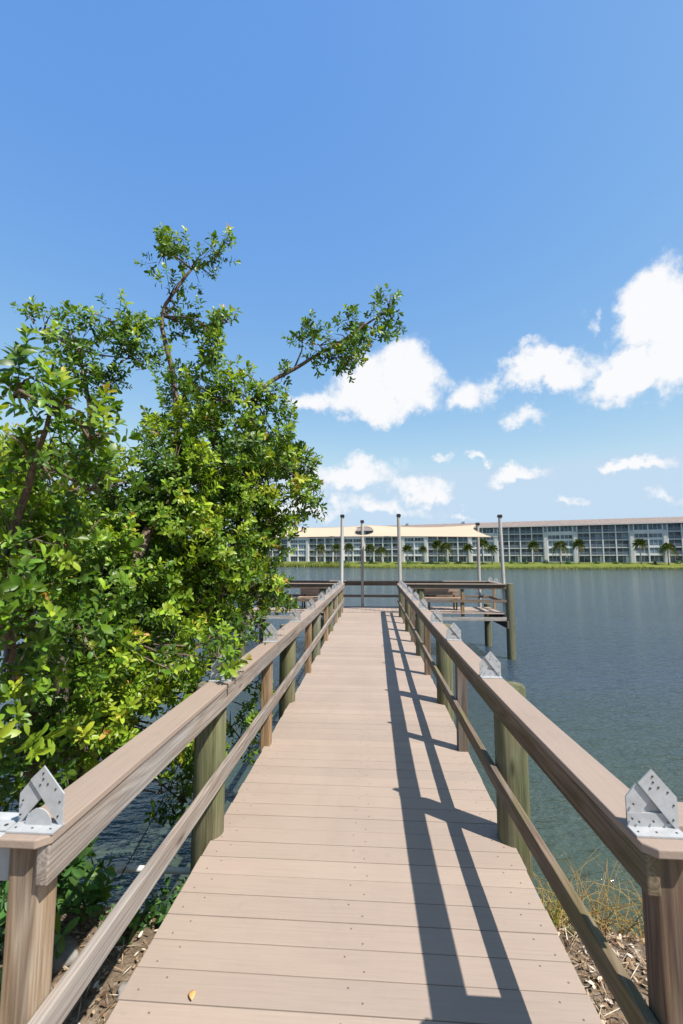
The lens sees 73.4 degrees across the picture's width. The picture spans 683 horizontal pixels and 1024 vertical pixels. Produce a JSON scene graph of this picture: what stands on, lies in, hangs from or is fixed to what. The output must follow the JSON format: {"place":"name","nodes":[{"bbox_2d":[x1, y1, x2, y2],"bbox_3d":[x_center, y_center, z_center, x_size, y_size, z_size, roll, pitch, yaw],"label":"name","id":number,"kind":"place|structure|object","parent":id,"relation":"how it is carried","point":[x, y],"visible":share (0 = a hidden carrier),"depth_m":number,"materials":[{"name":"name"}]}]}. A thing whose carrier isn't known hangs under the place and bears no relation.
{"place":"outdoors","nodes":[
{"label":"outdoors","id":0,"kind":"place"},
{"bbox_2d":[0,567,682,940],"bbox_3d":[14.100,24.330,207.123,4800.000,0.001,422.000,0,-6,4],"label":"water","id":1,"kind":"structure","parent":0,"point":[596,667],"depth_m":11.01,"materials":[{"name":"blue liquid"}]},
{"bbox_2d":[105,586,602,1023],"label":"boardwalk","id":2,"kind":"structure","parent":1,"relation":"in","point":[361,853],"depth_m":2.45,"materials":[{"name":"brown wood"}]},
{"bbox_2d":[0,580,344,1023],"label":"wooden railing","id":3,"kind":"object","parent":2,"relation":"attached to","point":[53,836],"visible":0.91,"depth_m":1.55,"materials":[{"name":"brown wood"}]},
{"bbox_2d":[189,990,195,999],"bbox_3d":[-0.583,1.883,1.786,0.026,0.010,0.050,2,-6,-15],"label":"fallen leaf","id":4,"kind":"object","parent":2,"relation":"on","point":[192,994],"visible":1,"depth_m":1.78,"materials":[{"name":"yellow plant"}]},
{"bbox_2d":[397,580,682,1023],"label":"wooden railing","id":5,"kind":"object","parent":2,"relation":"attached to","point":[637,830],"visible":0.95,"depth_m":1.56,"materials":[{"name":"brown wood"}]},
{"bbox_2d":[677,802,682,831],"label":"shore railing","id":6,"kind":"object","parent":5,"relation":"attached to","point":[680,811],"visible":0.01,"depth_m":1.41,"materials":[{"name":"brown wood"}]},
{"bbox_2d":[237,583,515,659],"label":"dock platform","id":7,"kind":"structure","parent":1,"relation":"in","point":[507,622],"depth_m":14.78,"materials":[{"name":"brown wood"}]},
{"bbox_2d":[245,583,339,614],"bbox_3d":[-1.601,2.892,14.867,3.070,1.155,0.175,0,-6,4],"label":"wooden railing","id":8,"kind":"object","parent":7,"relation":"on","point":[313,585],"visible":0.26,"depth_m":14.82,"materials":[{"name":"brown wood"}]},
{"bbox_2d":[298,588,333,609],"bbox_3d":[-0.823,2.923,15.776,1.300,0.800,0.560,0,-6,4],"label":"wooden bench","id":9,"kind":"object","parent":7,"relation":"on","point":[304,591],"visible":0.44,"depth_m":15.99,"materials":[{"name":"wood"}]},
{"bbox_2d":[340,515,344,582],"bbox_3d":[0.012,1.755,14.922,0.173,3.351,0.140,0,-6,4],"label":"sail pole","id":10,"kind":"object","parent":7,"relation":"on","point":[341,546],"visible":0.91,"depth_m":14.95,"materials":[{"name":"white metal"}]},
{"bbox_2d":[360,520,363,606],"bbox_3d":[0.752,1.841,16.505,0.140,3.100,0.140,0,-6,4],"label":"sail pole","id":11,"kind":"object","parent":7,"relation":"on","point":[362,563],"visible":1,"depth_m":16.46,"materials":[{"name":"grey metal"}]},
{"bbox_2d":[272,580,491,606],"bbox_3d":[1.144,3.056,16.468,8.330,1.155,0.175,0,-6,4],"label":"wooden railing","id":12,"kind":"object","parent":7,"relation":"on","point":[380,583],"visible":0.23,"depth_m":16.42,"materials":[{"name":"brown wood"}]},
{"bbox_2d":[396,514,401,582],"bbox_3d":[1.873,1.737,14.798,0.158,3.360,0.140,0,-6,4],"label":"sail pole","id":13,"kind":"object","parent":7,"relation":"on","point":[398,516],"visible":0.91,"depth_m":14.81,"materials":[{"name":"white metal"}]},
{"bbox_2d":[425,589,464,610],"bbox_3d":[3.452,2.893,15.489,1.330,0.800,0.560,0,-6,4],"label":"wooden bench","id":14,"kind":"object","parent":7,"relation":"on","point":[453,592],"visible":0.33,"depth_m":15.68,"materials":[{"name":"wood"}]},
{"bbox_2d":[405,583,506,616],"bbox_3d":[3.562,2.857,14.520,3.260,1.155,0.175,0,-6,4],"label":"wooden railing","id":15,"kind":"object","parent":7,"relation":"on","point":[462,587],"visible":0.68,"depth_m":14.50,"materials":[{"name":"brown wood"}]},
{"bbox_2d":[475,523,481,606],"bbox_3d":[4.979,1.992,16.606,0.140,3.220,0.140,0,-6,4],"label":"sail pole","id":16,"kind":"object","parent":7,"relation":"on","point":[478,560],"visible":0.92,"depth_m":16.59,"materials":[{"name":"grey metal"}]},
{"bbox_2d":[276,525,498,537],"bbox_3d":[1.061,0.661,16.001,8.261,0.568,2.023,0,-6,4],"label":"shade sail","id":17,"kind":"object","parent":16,"relation":"attached to","point":[448,531],"visible":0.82,"depth_m":15.94,"materials":[{"name":"beige fabric"}]},
{"bbox_2d":[487,577,501,615],"bbox_3d":[5.174,2.857,15.350,0.175,1.324,1.510,0,-6,4],"label":"wooden railing","id":18,"kind":"object","parent":7,"relation":"on","point":[490,581],"visible":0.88,"depth_m":15.60,"materials":[{"name":"wood"}]},
{"bbox_2d":[497,515,505,616],"bbox_3d":[5.133,1.738,14.606,0.198,3.321,0.140,0,-6,4],"label":"sail pole","id":19,"kind":"object","parent":7,"relation":"on","point":[499,517],"visible":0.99,"depth_m":14.59,"materials":[{"name":"grey metal"}]},
{"bbox_2d":[268,562,682,568],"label":"reeds","id":20,"kind":"object","parent":1,"relation":"on","point":[383,566],"visible":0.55,"depth_m":145.74,"materials":[{"name":"green plant"}]},
{"bbox_2d":[0,562,682,1023],"bbox_3d":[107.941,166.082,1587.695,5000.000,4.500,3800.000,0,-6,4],"label":"ground","id":21,"kind":"structure","parent":0,"point":[114,974],"depth_m":2.33,"materials":[{"name":"green plant"}]},
{"bbox_2d":[0,812,28,880],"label":"shore railing","id":22,"kind":"object","parent":21,"relation":"on","point":[8,820],"visible":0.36,"depth_m":1.33,"materials":[{"name":"white metal"}]},
{"bbox_2d":[0,880,61,999],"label":"shrub","id":23,"kind":"object","parent":21,"relation":"on","point":[4,896],"visible":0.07,"depth_m":2.09,"materials":[{"name":"green plant"}]},
{"bbox_2d":[0,803,119,959],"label":"shrub","id":24,"kind":"object","parent":21,"relation":"on","point":[73,893],"visible":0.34,"depth_m":2.50,"materials":[{"name":"green plant"}]},
{"bbox_2d":[52,935,78,972],"bbox_3d":[-1.452,2.267,2.329,0.200,0.109,0.178,3,-7,-30],"label":"rock","id":25,"kind":"object","parent":21,"relation":"on","point":[68,956],"visible":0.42,"depth_m":2.31,"materials":[{"name":"grey stone"}]},
{"bbox_2d":[65,995,81,1018],"bbox_3d":[-1.288,2.254,2.092,0.172,0.099,0.152,0,-6,4],"label":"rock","id":26,"kind":"object","parent":21,"relation":"on","point":[73,1009],"visible":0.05,"depth_m":2.08,"materials":[{"name":"grey stone"}]},
{"bbox_2d":[115,982,126,1001],"bbox_3d":[-1.001,2.261,2.156,0.116,0.065,0.091,0,-6,4],"label":"rock","id":27,"kind":"object","parent":21,"relation":"on","point":[122,985],"visible":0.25,"depth_m":2.15,"materials":[{"name":"grey stone"}]},
{"bbox_2d":[98,890,165,944],"bbox_3d":[-1.205,2.329,2.587,0.321,0.314,0.389,0,-6,4],"label":"plant","id":28,"kind":"object","parent":21,"relation":"on","point":[134,923],"visible":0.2,"depth_m":2.52,"materials":[{"name":"green plant"}]},
{"bbox_2d":[86,864,189,912],"bbox_3d":[-0.962,2.351,2.718,1.117,0.152,0.552,0,-6,4],"label":"pvc pipe","id":29,"kind":"object","parent":21,"relation":"on","point":[118,868],"visible":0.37,"depth_m":2.97,"materials":[{"name":"white plastic"}]},
{"bbox_2d":[119,750,184,878],"bbox_3d":[-1.413,2.181,3.499,0.067,0.386,1.203,0,-6,1],"label":"cable","id":30,"kind":"object","parent":29,"relation":"attached to","point":[148,826],"visible":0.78,"depth_m":3.37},
{"bbox_2d":[141,877,186,929],"bbox_3d":[-0.987,2.324,2.650,0.264,0.281,0.349,-3,-7,28],"label":"plant","id":31,"kind":"object","parent":21,"relation":"on","point":[160,915],"visible":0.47,"depth_m":2.61,"materials":[{"name":"green plant"}]},
{"bbox_2d":[0,222,406,826],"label":"leafy tree","id":32,"kind":"object","parent":21,"relation":"on","point":[100,574],"visible":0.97,"depth_m":3.63,"materials":[{"name":"green plant"}]},
{"bbox_2d":[313,544,325,561],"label":"palm tree","id":33,"kind":"object","parent":21,"relation":"on","point":[322,546],"visible":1,"depth_m":179.18,"materials":[{"name":"green plant"}]},
{"bbox_2d":[0,899,648,1023],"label":"leaf litter","id":34,"kind":"object","parent":21,"relation":"on","point":[615,937],"visible":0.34,"depth_m":2.31,"materials":[{"name":"brown plant"}]},
{"bbox_2d":[331,543,339,562],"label":"palm tree","id":35,"kind":"object","parent":21,"relation":"on","point":[336,546],"visible":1,"depth_m":175.50,"materials":[{"name":"green plant"}]},
{"bbox_2d":[344,543,353,562],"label":"palm tree","id":36,"kind":"object","parent":21,"relation":"on","point":[348,547],"visible":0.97,"depth_m":172.79,"materials":[{"name":"green plant"}]},
{"bbox_2d":[364,544,375,559],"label":"palm tree","id":37,"kind":"object","parent":21,"relation":"on","point":[369,547],"visible":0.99,"depth_m":168.37,"materials":[{"name":"green plant"}]},
{"bbox_2d":[374,547,387,562],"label":"palm tree","id":38,"kind":"object","parent":21,"relation":"on","point":[380,550],"visible":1,"depth_m":165.85,"materials":[{"name":"green plant"}]},
{"bbox_2d":[402,544,412,560],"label":"palm tree","id":39,"kind":"object","parent":21,"relation":"on","point":[407,547],"visible":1,"depth_m":159.88,"materials":[{"name":"green plant"}]},
{"bbox_2d":[419,545,426,556],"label":"palm tree","id":40,"kind":"object","parent":21,"relation":"on","point":[422,548],"visible":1,"depth_m":157.95,"materials":[{"name":"green plant"}]},
{"bbox_2d":[188,517,682,562],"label":"apartment building","id":41,"kind":"structure","parent":21,"relation":"on","point":[608,540],"depth_m":168.47,"materials":[{"name":"paint"}]},
{"bbox_2d":[448,537,456,541],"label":"window","id":42,"kind":"structure","parent":41,"relation":"in","point":[450,539],"depth_m":180.07,"materials":[{"name":"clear glass"}]},
{"bbox_2d":[449,556,457,561],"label":"window","id":43,"kind":"structure","parent":41,"relation":"in","point":[452,559],"depth_m":179.41,"materials":[{"name":"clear glass"}]},
{"bbox_2d":[483,528,492,534],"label":"window","id":44,"kind":"structure","parent":41,"relation":"in","point":[486,531],"depth_m":174.35,"materials":[{"name":"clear glass"}]},
{"bbox_2d":[484,556,493,561],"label":"window","id":45,"kind":"structure","parent":41,"relation":"in","point":[486,558],"depth_m":173.65,"materials":[{"name":"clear glass"}]},
{"bbox_2d":[509,527,518,533],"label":"window","id":46,"kind":"structure","parent":41,"relation":"in","point":[511,530],"depth_m":171.40,"materials":[{"name":"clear glass"}]},
{"bbox_2d":[509,535,519,540],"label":"window","id":47,"kind":"structure","parent":41,"relation":"in","point":[512,537],"depth_m":170.90,"materials":[{"name":"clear glass"}]},
{"bbox_2d":[510,549,519,554],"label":"window","id":48,"kind":"structure","parent":41,"relation":"in","point":[512,551],"depth_m":170.30,"materials":[{"name":"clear glass"}]},
{"bbox_2d":[510,542,519,547],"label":"window","id":49,"kind":"structure","parent":41,"relation":"in","point":[512,544],"depth_m":170.86,"materials":[{"name":"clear glass"}]},
{"bbox_2d":[510,556,520,561],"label":"window","id":50,"kind":"structure","parent":41,"relation":"in","point":[512,558],"depth_m":170.61,"materials":[{"name":"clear glass"}]},
{"bbox_2d":[520,527,530,533],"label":"window","id":51,"kind":"structure","parent":41,"relation":"in","point":[524,530],"depth_m":169.59,"materials":[{"name":"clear glass"}]},
{"bbox_2d":[521,542,530,547],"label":"window","id":52,"kind":"structure","parent":41,"relation":"in","point":[523,544],"depth_m":169.59,"materials":[{"name":"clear glass"}]},
{"bbox_2d":[521,534,530,540],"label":"window","id":53,"kind":"structure","parent":41,"relation":"in","point":[523,537],"depth_m":169.69,"materials":[{"name":"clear glass"}]},
{"bbox_2d":[521,549,531,554],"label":"window","id":54,"kind":"structure","parent":41,"relation":"in","point":[523,551],"depth_m":168.70,"materials":[{"name":"clear glass"}]},
{"bbox_2d":[522,556,531,561],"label":"window","id":55,"kind":"structure","parent":41,"relation":"in","point":[524,558],"depth_m":168.91,"materials":[{"name":"clear glass"}]},
{"bbox_2d":[532,534,542,540],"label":"window","id":56,"kind":"structure","parent":41,"relation":"in","point":[535,537],"depth_m":167.76,"materials":[{"name":"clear glass"}]},
{"bbox_2d":[532,527,542,533],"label":"window","id":57,"kind":"structure","parent":41,"relation":"in","point":[535,530],"depth_m":168.45,"materials":[{"name":"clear glass"}]},
{"bbox_2d":[534,556,543,561],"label":"window","id":58,"kind":"structure","parent":41,"relation":"in","point":[536,558],"depth_m":167.41,"materials":[{"name":"clear glass"}]},
{"bbox_2d":[534,549,543,554],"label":"window","id":59,"kind":"structure","parent":41,"relation":"in","point":[541,552],"depth_m":167.23,"materials":[{"name":"clear glass"}]},
{"bbox_2d":[548,526,558,532],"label":"window","id":60,"kind":"structure","parent":41,"relation":"in","point":[551,529],"depth_m":165.32,"materials":[{"name":"clear glass"}]},
{"bbox_2d":[548,534,559,540],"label":"window","id":61,"kind":"structure","parent":41,"relation":"in","point":[550,536],"depth_m":165.06,"materials":[{"name":"clear glass"}]},
{"bbox_2d":[549,556,559,561],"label":"window","id":62,"kind":"structure","parent":41,"relation":"in","point":[551,558],"depth_m":164.63,"materials":[{"name":"clear glass"}]},
{"bbox_2d":[560,526,571,532],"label":"window","id":63,"kind":"structure","parent":41,"relation":"in","point":[563,529],"depth_m":163.69,"materials":[{"name":"clear glass"}]},
{"bbox_2d":[561,534,571,539],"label":"window","id":64,"kind":"structure","parent":41,"relation":"in","point":[563,536],"depth_m":163.41,"materials":[{"name":"clear glass"}]},
{"bbox_2d":[561,548,572,554],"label":"window","id":65,"kind":"structure","parent":41,"relation":"in","point":[570,551],"depth_m":162.68,"materials":[{"name":"clear glass"}]},
{"bbox_2d":[561,541,572,547],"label":"window","id":66,"kind":"structure","parent":41,"relation":"in","point":[569,544],"depth_m":162.85,"materials":[{"name":"grey glass"}]},
{"bbox_2d":[562,556,572,561],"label":"window","id":67,"kind":"structure","parent":41,"relation":"in","point":[565,558],"depth_m":163.01,"materials":[{"name":"grey glass"}]},
{"bbox_2d":[577,526,588,532],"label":"window","id":68,"kind":"structure","parent":41,"relation":"in","point":[580,529],"depth_m":162.48,"materials":[{"name":"blue glass"}]},
{"bbox_2d":[578,533,588,539],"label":"window","id":69,"kind":"structure","parent":41,"relation":"in","point":[583,536],"depth_m":162.06,"materials":[{"name":"blue glass"}]},
{"bbox_2d":[579,556,589,561],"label":"window","id":70,"kind":"structure","parent":41,"relation":"in","point":[582,558],"depth_m":161.37,"materials":[{"name":"grey glass"}]},
{"bbox_2d":[579,548,589,554],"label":"window","id":71,"kind":"structure","parent":41,"relation":"in","point":[586,551],"depth_m":161.45,"materials":[{"name":"grey glass"}]},
{"bbox_2d":[590,533,601,539],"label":"window","id":72,"kind":"structure","parent":41,"relation":"in","point":[594,536],"depth_m":160.45,"materials":[{"name":"blue glass"}]},
{"bbox_2d":[590,525,601,531],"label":"window","id":73,"kind":"structure","parent":41,"relation":"in","point":[597,528],"depth_m":160.78,"materials":[{"name":"blue glass"}]},
{"bbox_2d":[591,541,601,546],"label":"window","id":74,"kind":"structure","parent":41,"relation":"in","point":[593,543],"depth_m":160.15,"materials":[{"name":"blue glass"}]},
{"bbox_2d":[591,548,602,554],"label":"window","id":75,"kind":"structure","parent":41,"relation":"in","point":[594,551],"depth_m":159.96,"materials":[{"name":"grey glass"}]},
{"bbox_2d":[603,533,614,539],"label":"window","id":76,"kind":"structure","parent":41,"relation":"in","point":[606,536],"depth_m":158.91,"materials":[{"name":"blue glass"}]},
{"bbox_2d":[603,525,614,531],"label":"window","id":77,"kind":"structure","parent":41,"relation":"in","point":[606,528],"depth_m":159.20,"materials":[{"name":"blue glass"}]},
{"bbox_2d":[604,548,615,554],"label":"window","id":78,"kind":"structure","parent":41,"relation":"in","point":[607,551],"depth_m":158.42,"materials":[{"name":"clear glass"}]},
{"bbox_2d":[604,540,615,546],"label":"window","id":79,"kind":"structure","parent":41,"relation":"in","point":[611,543],"depth_m":158.54,"materials":[{"name":"clear glass"}]},
{"bbox_2d":[605,556,615,561],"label":"window","id":80,"kind":"structure","parent":41,"relation":"in","point":[607,558],"depth_m":158.27,"materials":[{"name":"clear glass"}]},
{"bbox_2d":[616,525,627,531],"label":"window","id":81,"kind":"structure","parent":41,"relation":"in","point":[619,528],"depth_m":157.63,"materials":[{"name":"clear glass"}]},
{"bbox_2d":[616,533,628,539],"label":"window","id":82,"kind":"structure","parent":41,"relation":"in","point":[619,535],"depth_m":157.36,"materials":[{"name":"clear glass"}]},
{"bbox_2d":[617,540,628,546],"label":"window","id":83,"kind":"structure","parent":41,"relation":"in","point":[620,543],"depth_m":157.17,"materials":[{"name":"clear glass"}]},
{"bbox_2d":[617,548,629,554],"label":"window","id":84,"kind":"structure","parent":41,"relation":"in","point":[621,551],"depth_m":156.83,"materials":[{"name":"clear glass"}]},
{"bbox_2d":[618,556,629,561],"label":"window","id":85,"kind":"structure","parent":41,"relation":"in","point":[620,558],"depth_m":156.86,"materials":[{"name":"clear glass"}]},
{"bbox_2d":[634,524,646,531],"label":"window","id":86,"kind":"structure","parent":41,"relation":"in","point":[637,527],"depth_m":154.73,"materials":[{"name":"clear glass"}]},
{"bbox_2d":[634,532,647,538],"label":"window","id":87,"kind":"structure","parent":41,"relation":"in","point":[641,535],"depth_m":154.39,"materials":[{"name":"clear glass"}]},
{"bbox_2d":[635,548,648,554],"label":"window","id":88,"kind":"structure","parent":41,"relation":"in","point":[643,552],"depth_m":153.83,"materials":[{"name":"clear glass"}]},
{"bbox_2d":[636,556,648,562],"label":"window","id":89,"kind":"structure","parent":41,"relation":"in","point":[645,559],"depth_m":153.85,"materials":[{"name":"clear glass"}]},
{"bbox_2d":[648,524,661,530],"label":"window","id":90,"kind":"structure","parent":41,"relation":"in","point":[652,527],"depth_m":153.10,"materials":[{"name":"clear glass"}]},
{"bbox_2d":[649,532,661,538],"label":"window","id":91,"kind":"structure","parent":41,"relation":"in","point":[652,535],"depth_m":152.82,"materials":[{"name":"clear glass"}]},
{"bbox_2d":[649,540,662,546],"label":"window","id":92,"kind":"structure","parent":41,"relation":"in","point":[653,543],"depth_m":152.58,"materials":[{"name":"clear glass"}]},
{"bbox_2d":[650,548,662,554],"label":"window","id":93,"kind":"structure","parent":41,"relation":"in","point":[653,551],"depth_m":152.43,"materials":[{"name":"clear glass"}]},
{"bbox_2d":[650,556,663,562],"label":"window","id":94,"kind":"structure","parent":41,"relation":"in","point":[658,559],"depth_m":152.30,"materials":[{"name":"clear glass"}]},
{"bbox_2d":[668,532,680,538],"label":"window","id":95,"kind":"structure","parent":41,"relation":"in","point":[672,535],"depth_m":151.37,"materials":[{"name":"clear glass"}]},
{"bbox_2d":[668,523,680,530],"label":"window","id":96,"kind":"structure","parent":41,"relation":"in","point":[675,526],"depth_m":151.67,"materials":[{"name":"clear glass"}]},
{"bbox_2d":[669,540,680,546],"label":"window","id":97,"kind":"structure","parent":41,"relation":"in","point":[677,543],"depth_m":151.11,"materials":[{"name":"clear glass"}]},
{"bbox_2d":[670,555,682,562],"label":"window","id":98,"kind":"structure","parent":41,"relation":"in","point":[672,559],"depth_m":150.87,"materials":[{"name":"clear glass"}]},
{"bbox_2d":[670,547,682,554],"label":"window","id":99,"kind":"structure","parent":41,"relation":"in","point":[679,550],"depth_m":150.62,"materials":[{"name":"clear glass"}]},
{"bbox_2d":[431,539,442,563],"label":"palm tree","id":100,"kind":"object","parent":21,"relation":"on","point":[436,543],"visible":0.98,"depth_m":155.58,"materials":[{"name":"green plant"}]},
{"bbox_2d":[437,542,453,563],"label":"palm tree","id":101,"kind":"object","parent":21,"relation":"on","point":[445,546],"visible":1,"depth_m":153.83,"materials":[{"name":"green plant"}]},
{"bbox_2d":[462,543,473,563],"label":"palm tree","id":102,"kind":"object","parent":21,"relation":"on","point":[468,546],"visible":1,"depth_m":152.31,"materials":[{"name":"green plant"}]},
{"bbox_2d":[476,538,488,563],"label":"palm tree","id":103,"kind":"object","parent":21,"relation":"on","point":[484,543],"visible":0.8,"depth_m":150.13,"materials":[{"name":"green plant"}]},
{"bbox_2d":[486,544,498,563],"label":"palm tree","id":104,"kind":"object","parent":21,"relation":"on","point":[490,548],"visible":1,"depth_m":148.94,"materials":[{"name":"green plant"}]},
{"bbox_2d":[527,540,539,563],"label":"palm tree","id":105,"kind":"object","parent":21,"relation":"on","point":[533,545],"visible":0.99,"depth_m":149.15,"materials":[{"name":"green plant"}]},
{"bbox_2d":[532,871,570,932],"bbox_3d":[1.190,2.306,2.655,0.297,0.405,0.247,0,-6,4],"label":"grass clump","id":106,"kind":"object","parent":21,"relation":"on","point":[556,914],"visible":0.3,"depth_m":2.63,"materials":[{"name":"plant"}]},
{"bbox_2d":[550,541,568,563],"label":"palm tree","id":107,"kind":"object","parent":21,"relation":"on","point":[559,544],"visible":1,"depth_m":147.99,"materials":[{"name":"green plant"}]},
{"bbox_2d":[571,539,585,563],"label":"palm tree","id":108,"kind":"object","parent":21,"relation":"on","point":[578,544],"visible":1,"depth_m":148.65,"materials":[{"name":"green plant"}]},
{"bbox_2d":[533,847,643,947],"bbox_3d":[1.456,2.429,2.773,1.134,0.674,1.055,0,-6,4],"label":"grass clump","id":109,"kind":"object","parent":21,"relation":"on","point":[563,922],"visible":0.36,"depth_m":2.74,"materials":[{"name":"plant"}]},
{"bbox_2d":[548,853,644,942],"bbox_3d":[1.691,2.381,2.679,1.050,0.638,1.070,4,-7,-33],"label":"grass clump","id":110,"kind":"object","parent":21,"relation":"on","point":[631,929],"visible":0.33,"depth_m":2.74,"materials":[{"name":"plant"}]},
{"bbox_2d":[632,538,647,563],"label":"palm tree","id":111,"kind":"object","parent":21,"relation":"on","point":[642,543],"visible":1,"depth_m":147.25,"materials":[{"name":"green plant"}]},
{"bbox_2d":[657,542,678,564],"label":"palm tree","id":112,"kind":"object","parent":21,"relation":"on","point":[664,547],"visible":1,"depth_m":145.64,"materials":[{"name":"green plant"}]},
{"bbox_2d":[0,0,682,548],"label":"sky","id":113,"kind":"structure","parent":0,"point":[513,168],"materials":[{"name":"blue"}]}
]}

